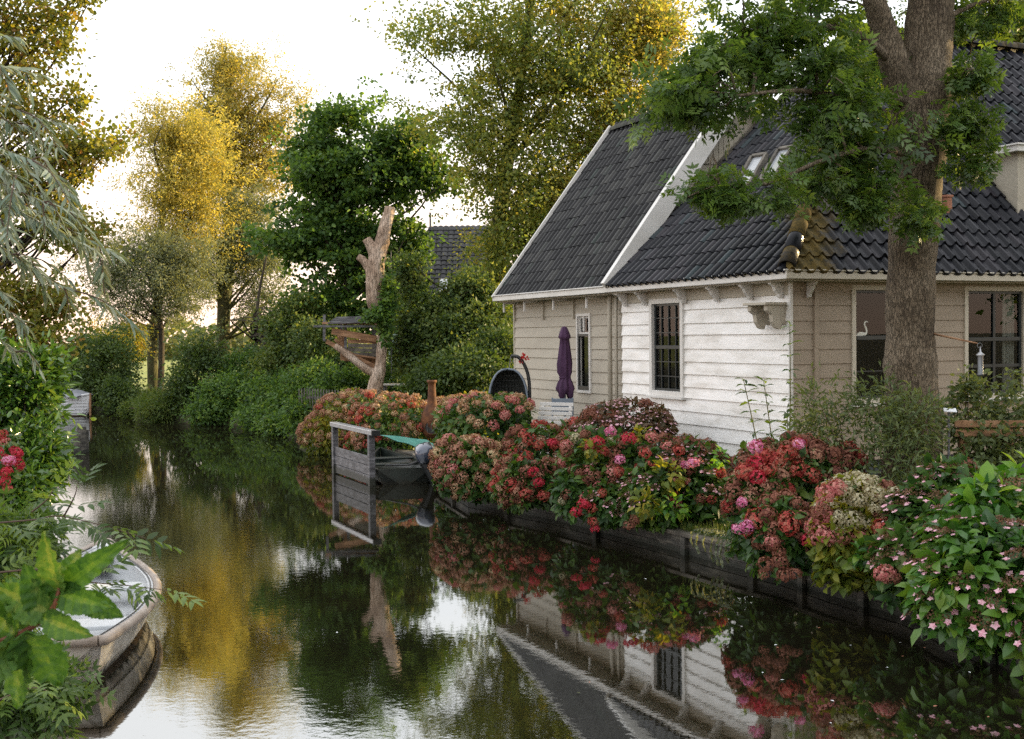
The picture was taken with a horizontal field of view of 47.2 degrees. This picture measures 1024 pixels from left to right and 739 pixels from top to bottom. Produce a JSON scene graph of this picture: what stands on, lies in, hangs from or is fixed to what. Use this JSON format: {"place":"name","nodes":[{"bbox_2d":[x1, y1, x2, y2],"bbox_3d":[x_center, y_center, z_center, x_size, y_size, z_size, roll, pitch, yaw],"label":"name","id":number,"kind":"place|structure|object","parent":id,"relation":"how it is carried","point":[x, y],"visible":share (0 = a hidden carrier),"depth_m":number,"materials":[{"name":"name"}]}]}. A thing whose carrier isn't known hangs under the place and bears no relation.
{"place":"outdoors","nodes":[
{"label":"outdoors","id":0,"kind":"place"},
{"bbox_2d":[0,530,131,709],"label":"hydrangea sprig","id":1,"kind":"object","parent":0,"point":[32,598],"visible":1,"depth_m":2.00,"materials":[{"name":"green plant"}]},
{"bbox_2d":[0,0,987,342],"label":"sky","id":2,"kind":"structure","parent":0,"point":[137,38],"materials":[{"name":"white"}]},
{"bbox_2d":[5,409,1023,738],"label":"canal water","id":3,"kind":"structure","parent":0,"point":[335,605],"depth_m":11.49,"materials":[{"name":"green liquid"}]},
{"bbox_2d":[73,433,80,454],"bbox_3d":[-10.996,2.134,29.675,0.210,1.025,0.202,-1,2,0],"label":"mooring pile","id":4,"kind":"object","parent":3,"relation":"in","point":[77,444],"visible":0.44,"depth_m":29.59,"materials":[{"name":"grey wood"}]},
{"bbox_2d":[60,389,97,415],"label":"motor boat","id":5,"kind":"object","parent":3,"relation":"on","point":[81,404],"visible":0.31,"depth_m":44.40,"materials":[{"name":"white plastic"}]},
{"bbox_2d":[77,426,86,452],"bbox_3d":[-11.025,2.042,30.073,0.249,1.185,0.242,-1,2,0],"label":"mooring pile","id":6,"kind":"object","parent":3,"relation":"in","point":[82,432],"visible":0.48,"depth_m":29.97,"materials":[{"name":"grey wood"}]},
{"bbox_2d":[86,429,88,451],"bbox_3d":[-11.000,2.086,30.274,0.191,1.084,0.182,-1,2,0],"label":"mooring pile","id":7,"kind":"object","parent":3,"relation":"in","point":[87,438],"visible":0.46,"depth_m":30.21,"materials":[{"name":"grey wood"}]},
{"bbox_2d":[32,538,161,685],"bbox_3d":[-4.583,2.404,11.893,2.450,0.591,4.749,-1,2,0],"label":"rowing boat","id":8,"kind":"object","parent":3,"relation":"on","point":[108,643],"visible":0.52,"depth_m":10.86,"materials":[{"name":"beige wood"}]},
{"bbox_2d":[330,422,379,485],"bbox_3d":[-3.198,1.935,23.770,0.172,1.600,2.843,-1,2,-25],"label":"mooring screen","id":9,"kind":"object","parent":3,"relation":"in","point":[354,465],"visible":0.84,"depth_m":23.61,"materials":[{"name":"grey wood"}]},
{"bbox_2d":[375,447,428,484],"bbox_3d":[-2.538,2.037,24.745,1.228,0.484,3.560,-1,2,-14],"label":"skiff","id":10,"kind":"object","parent":3,"relation":"on","point":[390,475],"visible":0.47,"depth_m":23.11,"materials":[{"name":"grey wood"}]},
{"bbox_2d":[380,435,433,446],"bbox_3d":[-2.011,1.946,24.030,1.208,1.336,1.325,-1,2,0],"label":"cover","id":11,"kind":"object","parent":10,"relation":"attached to","point":[414,442],"visible":0.4,"depth_m":23.89,"materials":[{"name":"teal fabric"}]},
{"bbox_2d":[385,442,434,484],"bbox_3d":[-1.980,1.879,22.924,1.092,0.932,0.707,-1,2,0],"label":"outboard motor","id":12,"kind":"object","parent":10,"relation":"attached to","point":[421,451],"visible":0.63,"depth_m":22.70,"materials":[{"name":"black metal"}]},
{"bbox_2d":[46,342,1021,536],"bbox_3d":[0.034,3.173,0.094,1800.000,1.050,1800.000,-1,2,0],"label":"ground","id":13,"kind":"structure","parent":0,"point":[144,372],"depth_m":69.49,"materials":[{"name":"green plant"}]},
{"bbox_2d":[0,430,25,513],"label":"hydrangea bush","id":14,"kind":"object","parent":13,"relation":"on","point":[11,461],"visible":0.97,"depth_m":9.55,"materials":[{"name":"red plant"}]},
{"bbox_2d":[0,329,96,547],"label":"laurel bush","id":15,"kind":"object","parent":13,"relation":"on","point":[31,413],"visible":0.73,"depth_m":11.69,"materials":[{"name":"green plant"}]},
{"bbox_2d":[0,485,116,738],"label":"ash bush","id":16,"kind":"object","parent":13,"relation":"on","point":[22,723],"visible":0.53,"depth_m":7.82,"materials":[{"name":"green plant"}]},
{"bbox_2d":[0,459,205,727],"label":"ash branch","id":17,"kind":"object","parent":16,"relation":"attached to","point":[82,524],"visible":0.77,"depth_m":6.63,"materials":[{"name":"green plant"}]},
{"bbox_2d":[0,0,150,367],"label":"linden tree","id":18,"kind":"object","parent":13,"relation":"on","point":[79,149],"visible":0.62,"depth_m":19.75,"materials":[{"name":"green plant"}]},
{"bbox_2d":[0,33,150,380],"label":"willow tree","id":19,"kind":"object","parent":13,"relation":"on","point":[15,202],"visible":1,"depth_m":6.92,"materials":[{"name":"green plant"}]},
{"bbox_2d":[56,320,151,416],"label":"bank bush","id":20,"kind":"object","parent":13,"relation":"on","point":[103,382],"visible":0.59,"depth_m":45.53,"materials":[{"name":"green plant"}]},
{"bbox_2d":[71,312,158,366],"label":"bank bush","id":21,"kind":"object","parent":13,"relation":"on","point":[140,340],"visible":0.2,"depth_m":51.65,"materials":[{"name":"green plant"}]},
{"bbox_2d":[109,378,193,423],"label":"bank bush","id":22,"kind":"object","parent":13,"relation":"on","point":[150,411],"visible":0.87,"depth_m":40.51,"materials":[{"name":"green plant"}]},
{"bbox_2d":[51,217,254,390],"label":"willow tree","id":23,"kind":"object","parent":13,"relation":"on","point":[176,271],"visible":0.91,"depth_m":53.27,"materials":[{"name":"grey plant"}]},
{"bbox_2d":[89,81,273,390],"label":"willow tree","id":24,"kind":"object","parent":13,"relation":"on","point":[185,142],"visible":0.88,"depth_m":55.90,"materials":[{"name":"yellow plant"}]},
{"bbox_2d":[146,315,231,419],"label":"bank bush","id":25,"kind":"object","parent":13,"relation":"on","point":[199,356],"visible":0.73,"depth_m":41.01,"materials":[{"name":"green plant"}]},
{"bbox_2d":[5,313,387,360],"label":"distant hedge","id":26,"kind":"object","parent":13,"relation":"on","point":[240,339],"visible":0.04,"depth_m":147.91,"materials":[{"name":"green plant"}]},
{"bbox_2d":[170,338,269,426],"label":"bank bush","id":27,"kind":"object","parent":13,"relation":"on","point":[213,404],"visible":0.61,"depth_m":39.24,"materials":[{"name":"green plant"}]},
{"bbox_2d":[105,19,336,365],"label":"willow tree","id":28,"kind":"object","parent":13,"relation":"on","point":[225,70],"visible":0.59,"depth_m":62.83,"materials":[{"name":"yellow plant"}]},
{"bbox_2d":[189,157,306,371],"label":"willow tree","id":29,"kind":"object","parent":13,"relation":"on","point":[244,281],"visible":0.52,"depth_m":59.25,"materials":[{"name":"green plant"}]},
{"bbox_2d":[228,378,328,439],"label":"bank bush","id":30,"kind":"object","parent":13,"relation":"on","point":[277,423],"visible":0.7,"depth_m":34.60,"materials":[{"name":"green plant"}]},
{"bbox_2d":[234,349,364,415],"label":"bank bush","id":31,"kind":"object","parent":13,"relation":"on","point":[279,388],"visible":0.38,"depth_m":37.09,"materials":[{"name":"green plant"}]},
{"bbox_2d":[230,256,370,395],"bbox_3d":[-8.434,-1.463,41.878,3.935,6.037,12.746,-2,2,-31],"label":"bush","id":32,"kind":"object","parent":13,"relation":"on","point":[287,331],"visible":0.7,"depth_m":39.21,"materials":[{"name":"green plant"}]},
{"bbox_2d":[298,388,344,420],"bbox_3d":[-5.246,1.172,32.567,0.040,1.250,2.674,-2,2,-40],"label":"picket fence","id":33,"kind":"object","parent":13,"relation":"on","point":[315,397],"visible":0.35,"depth_m":32.96,"materials":[{"name":"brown wood"}]},
{"bbox_2d":[295,387,380,454],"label":"hydrangea bush","id":34,"kind":"object","parent":13,"relation":"on","point":[320,439],"visible":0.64,"depth_m":28.71,"materials":[{"name":"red plant"}]},
{"bbox_2d":[303,349,407,407],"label":"bank bush","id":35,"kind":"object","parent":13,"relation":"on","point":[339,379],"visible":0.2,"depth_m":35.38,"materials":[{"name":"green plant"}]},
{"bbox_2d":[234,73,494,343],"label":"maple tree","id":36,"kind":"object","parent":13,"relation":"on","point":[337,180],"visible":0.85,"depth_m":40.87,"materials":[{"name":"green plant"}]},
{"bbox_2d":[333,206,401,412],"bbox_3d":[-4.045,-1.353,32.652,1.990,6.424,1.243,-1,2,0],"label":"pruned tree","id":37,"kind":"object","parent":13,"relation":"on","point":[380,312],"visible":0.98,"depth_m":32.74,"materials":[{"name":"brown plant"}]},
{"bbox_2d":[313,315,376,367],"bbox_3d":[-4.550,-0.721,34.142,2.075,1.738,2.260,-1,2,0],"label":"treehouse","id":38,"kind":"object","parent":37,"relation":"attached to","point":[359,351],"visible":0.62,"depth_m":33.27,"materials":[{"name":"brown wood"}]},
{"bbox_2d":[339,386,431,456],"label":"hydrangea bush","id":39,"kind":"object","parent":13,"relation":"on","point":[369,407],"visible":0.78,"depth_m":27.25,"materials":[{"name":"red plant"}]},
{"bbox_2d":[383,383,411,408],"bbox_3d":[-3.314,1.045,34.045,0.850,1.274,0.600,-1,2,0],"label":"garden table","id":40,"kind":"object","parent":13,"relation":"on","point":[385,385],"visible":0.23,"depth_m":33.77,"materials":[{"name":"grey wood"}]},
{"bbox_2d":[421,380,437,442],"bbox_3d":[-1.839,1.061,27.040,0.540,1.631,0.546,-1,2,0],"label":"chiminea","id":41,"kind":"object","parent":13,"relation":"on","point":[427,419],"visible":0.77,"depth_m":26.90,"materials":[{"name":"metal"}]},
{"bbox_2d":[129,385,730,541],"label":"grass","id":42,"kind":"structure","parent":13,"relation":"on","point":[715,524],"depth_m":15.74,"materials":[{"name":"green plant"}]},
{"bbox_2d":[384,242,512,388],"bbox_3d":[-1.790,-0.975,33.655,4.453,5.407,3.831,-1,2,0],"label":"elder tree","id":43,"kind":"object","parent":13,"relation":"on","point":[466,302],"visible":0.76,"depth_m":33.48,"materials":[{"name":"green plant"}]},
{"bbox_2d":[388,212,512,391],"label":"house","id":44,"kind":"structure","parent":13,"relation":"on","point":[442,262],"depth_m":50.52,"materials":[{"name":"tile"}]},
{"bbox_2d":[403,390,498,440],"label":"hydrangea bush","id":45,"kind":"object","parent":13,"relation":"on","point":[441,400],"visible":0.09,"depth_m":28.55,"materials":[{"name":"red plant"}]},
{"bbox_2d":[389,313,513,400],"bbox_3d":[-1.173,0.132,31.371,4.080,3.293,3.334,-1,2,-14],"label":"bank bush","id":46,"kind":"object","parent":13,"relation":"on","point":[476,368],"visible":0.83,"depth_m":30.82,"materials":[{"name":"green plant"}]},
{"bbox_2d":[427,433,512,505],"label":"hydrangea bush","id":47,"kind":"object","parent":13,"relation":"on","point":[458,473],"visible":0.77,"depth_m":19.29,"materials":[{"name":"pink plant"}]},
{"bbox_2d":[431,391,538,459],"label":"hydrangea bush","id":48,"kind":"object","parent":13,"relation":"on","point":[497,411],"visible":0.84,"depth_m":21.34,"materials":[{"name":"pink plant"}]},
{"bbox_2d":[488,353,533,449],"bbox_3d":[0.182,0.801,23.705,1.240,2.297,0.895,0,2,24],"label":"hanging chair","id":49,"kind":"object","parent":13,"relation":"on","point":[509,380],"visible":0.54,"depth_m":23.81,"materials":[{"name":"wicker"}]},
{"bbox_2d":[487,416,582,514],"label":"hydrangea bush","id":50,"kind":"object","parent":13,"relation":"on","point":[531,472],"visible":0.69,"depth_m":18.17,"materials":[{"name":"red plant"}]},
{"bbox_2d":[349,0,734,389],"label":"poplar tree","id":51,"kind":"object","parent":13,"relation":"on","point":[577,70],"visible":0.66,"depth_m":36.48,"materials":[{"name":"green plant"}]},
{"bbox_2d":[538,402,573,456],"bbox_3d":[0.697,1.316,21.750,0.706,1.380,0.690,0,2,30],"label":"garden bench","id":52,"kind":"object","parent":13,"relation":"on","point":[543,412],"visible":0.39,"depth_m":21.93,"materials":[{"name":"white wood"}]},
{"bbox_2d":[548,397,573,452],"bbox_3d":[0.942,1.262,22.638,0.438,1.422,0.513,0,2,12],"label":"garden chair","id":53,"kind":"object","parent":13,"relation":"on","point":[564,400],"visible":0.34,"depth_m":22.83,"materials":[{"name":"blue paint"}]},
{"bbox_2d":[556,326,574,416],"bbox_3d":[1.041,0.556,23.027,0.520,2.807,0.520,-1,2,0],"label":"parasol","id":54,"kind":"object","parent":13,"relation":"on","point":[564,386],"visible":0.81,"depth_m":22.91,"materials":[{"name":"purple fabric"}]},
{"bbox_2d":[547,423,658,531],"bbox_3d":[1.319,1.514,16.902,1.590,1.499,1.883,-1,2,-23],"label":"hydrangea bush","id":55,"kind":"object","parent":13,"relation":"on","point":[589,490],"visible":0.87,"depth_m":16.61,"materials":[{"name":"green plant"}]},
{"bbox_2d":[571,396,678,450],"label":"hydrangea bush","id":56,"kind":"object","parent":13,"relation":"on","point":[612,416],"visible":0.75,"depth_m":18.84,"materials":[{"name":"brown plant"}]},
{"bbox_2d":[491,83,769,458],"bbox_3d":[3.367,-1.921,25.077,6.199,7.629,5.339,-1,2,-25],"label":"timber annex","id":57,"kind":"object","parent":13,"relation":"on","point":[607,216],"visible":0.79,"depth_m":24.00,"materials":[{"name":"beige paint"}]},
{"bbox_2d":[576,313,591,393],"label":"window","id":58,"kind":"structure","parent":57,"relation":"in","point":[585,341],"depth_m":23.67,"materials":[{"name":"white wood"}]},
{"bbox_2d":[616,431,733,534],"bbox_3d":[2.280,1.563,16.033,1.782,1.377,1.896,-1,2,0],"label":"hydrangea bush","id":59,"kind":"object","parent":13,"relation":"on","point":[678,486],"visible":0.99,"depth_m":15.75,"materials":[{"name":"green plant"}]},
{"bbox_2d":[340,444,1023,676],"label":"quay wall","id":60,"kind":"structure","parent":13,"relation":"on","point":[676,539],"depth_m":15.22,"materials":[{"name":"brown wood"}]},
{"bbox_2d":[690,528,733,568],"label":"ivy trails","id":61,"kind":"object","parent":60,"relation":"on","point":[704,530],"visible":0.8,"depth_m":14.36,"materials":[{"name":"green plant"}]},
{"bbox_2d":[735,377,765,443],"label":"garden shoot","id":62,"kind":"object","parent":13,"relation":"on","point":[751,419],"visible":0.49,"depth_m":15.81,"materials":[{"name":"green plant"}]},
{"bbox_2d":[753,376,778,440],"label":"garden shoot","id":63,"kind":"object","parent":13,"relation":"on","point":[769,422],"visible":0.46,"depth_m":15.82,"materials":[{"name":"green plant"}]},
{"bbox_2d":[776,410,791,436],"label":"garden shoot","id":64,"kind":"object","parent":13,"relation":"on","point":[786,415],"visible":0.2,"depth_m":15.62,"materials":[{"name":"green plant"}]},
{"bbox_2d":[781,321,800,430],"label":"garden shoot","id":65,"kind":"object","parent":13,"relation":"on","point":[790,355],"visible":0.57,"depth_m":15.90,"materials":[{"name":"green plant"}]},
{"bbox_2d":[718,430,868,585],"bbox_3d":[3.119,1.528,13.641,1.540,1.571,3.271,0,2,30],"label":"hydrangea bush","id":66,"kind":"object","parent":13,"relation":"on","point":[767,513],"visible":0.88,"depth_m":13.31,"materials":[{"name":"red plant"}]},
{"bbox_2d":[602,22,1023,484],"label":"canal house","id":67,"kind":"structure","parent":13,"relation":"on","point":[709,310],"depth_m":18.92,"materials":[{"name":"white wood"}]},
{"bbox_2d":[646,298,686,399],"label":"window","id":68,"kind":"structure","parent":67,"relation":"in","point":[666,316],"depth_m":20.75,"materials":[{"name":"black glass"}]},
{"bbox_2d":[856,321,867,335],"bbox_3d":[5.333,-0.629,17.894,0.244,0.233,0.020,-1,2,-25],"label":"swan ornament","id":69,"kind":"object","parent":67,"relation":"attached to","point":[862,333],"visible":1,"depth_m":17.90,"materials":[{"name":"white ceramic"}]},
{"bbox_2d":[851,285,885,406],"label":"window","id":70,"kind":"structure","parent":67,"relation":"in","point":[867,301],"depth_m":19.65,"materials":[{"name":"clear glass"}]},
{"bbox_2d":[963,286,1023,401],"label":"window","id":71,"kind":"structure","parent":67,"relation":"in","point":[993,315],"depth_m":19.32,"materials":[{"name":"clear glass"}]},
{"bbox_2d":[611,0,1023,485],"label":"ash tree","id":72,"kind":"object","parent":13,"relation":"on","point":[918,75],"visible":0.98,"depth_m":13.51,"materials":[{"name":"green plant"}]},
{"bbox_2d":[934,333,984,376],"bbox_3d":[5.362,-0.187,14.136,0.098,0.531,0.699,-2,2,-39],"label":"bird feeder","id":73,"kind":"object","parent":72,"relation":"hanging from","point":[980,355],"visible":1,"depth_m":13.89,"materials":[{"name":"silver metal"}]},
{"bbox_2d":[803,469,899,599],"bbox_3d":[3.596,1.698,12.110,1.208,1.289,1.510,-1,2,0],"label":"hydrangea bush","id":74,"kind":"object","parent":13,"relation":"on","point":[845,510],"visible":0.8,"depth_m":11.88,"materials":[{"name":"green plant"}]},
{"bbox_2d":[779,361,964,490],"bbox_3d":[4.282,1.013,13.956,1.472,2.417,2.531,-2,2,-32],"label":"buddleia shrub","id":75,"kind":"object","parent":13,"relation":"on","point":[900,436],"visible":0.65,"depth_m":13.78,"materials":[{"name":"green plant"}]},
{"bbox_2d":[862,450,992,614],"bbox_3d":[4.103,1.602,11.682,2.079,1.569,1.079,-2,2,-38],"label":"hydrangea bush","id":76,"kind":"object","parent":13,"relation":"on","point":[892,555],"visible":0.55,"depth_m":11.38,"materials":[{"name":"green plant"}]},
{"bbox_2d":[943,408,956,459],"bbox_3d":[5.090,1.320,13.640,0.170,1.748,0.093,-1,2,0],"label":"plant label","id":77,"kind":"object","parent":13,"relation":"on","point":[948,426],"visible":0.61,"depth_m":13.62,"materials":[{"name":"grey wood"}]},
{"bbox_2d":[895,450,1023,679],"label":"hydrangea bush","id":78,"kind":"object","parent":13,"relation":"on","point":[963,591],"visible":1,"depth_m":10.05,"materials":[{"name":"green plant"}]},
{"bbox_2d":[940,363,1023,465],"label":"rose shrub","id":79,"kind":"object","parent":13,"relation":"on","point":[980,441],"visible":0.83,"depth_m":14.33,"materials":[{"name":"green plant"}]},
{"bbox_2d":[954,420,1023,463],"bbox_3d":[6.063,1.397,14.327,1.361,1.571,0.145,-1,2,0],"label":"garden table","id":80,"kind":"object","parent":13,"relation":"on","point":[962,424],"visible":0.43,"depth_m":14.23,"materials":[{"name":"brown wood"}]},
{"bbox_2d":[955,0,1023,52],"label":"poplar tree","id":81,"kind":"object","parent":13,"relation":"on","point":[1018,37],"visible":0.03,"depth_m":32.74,"materials":[{"name":"green plant"}]}
]}

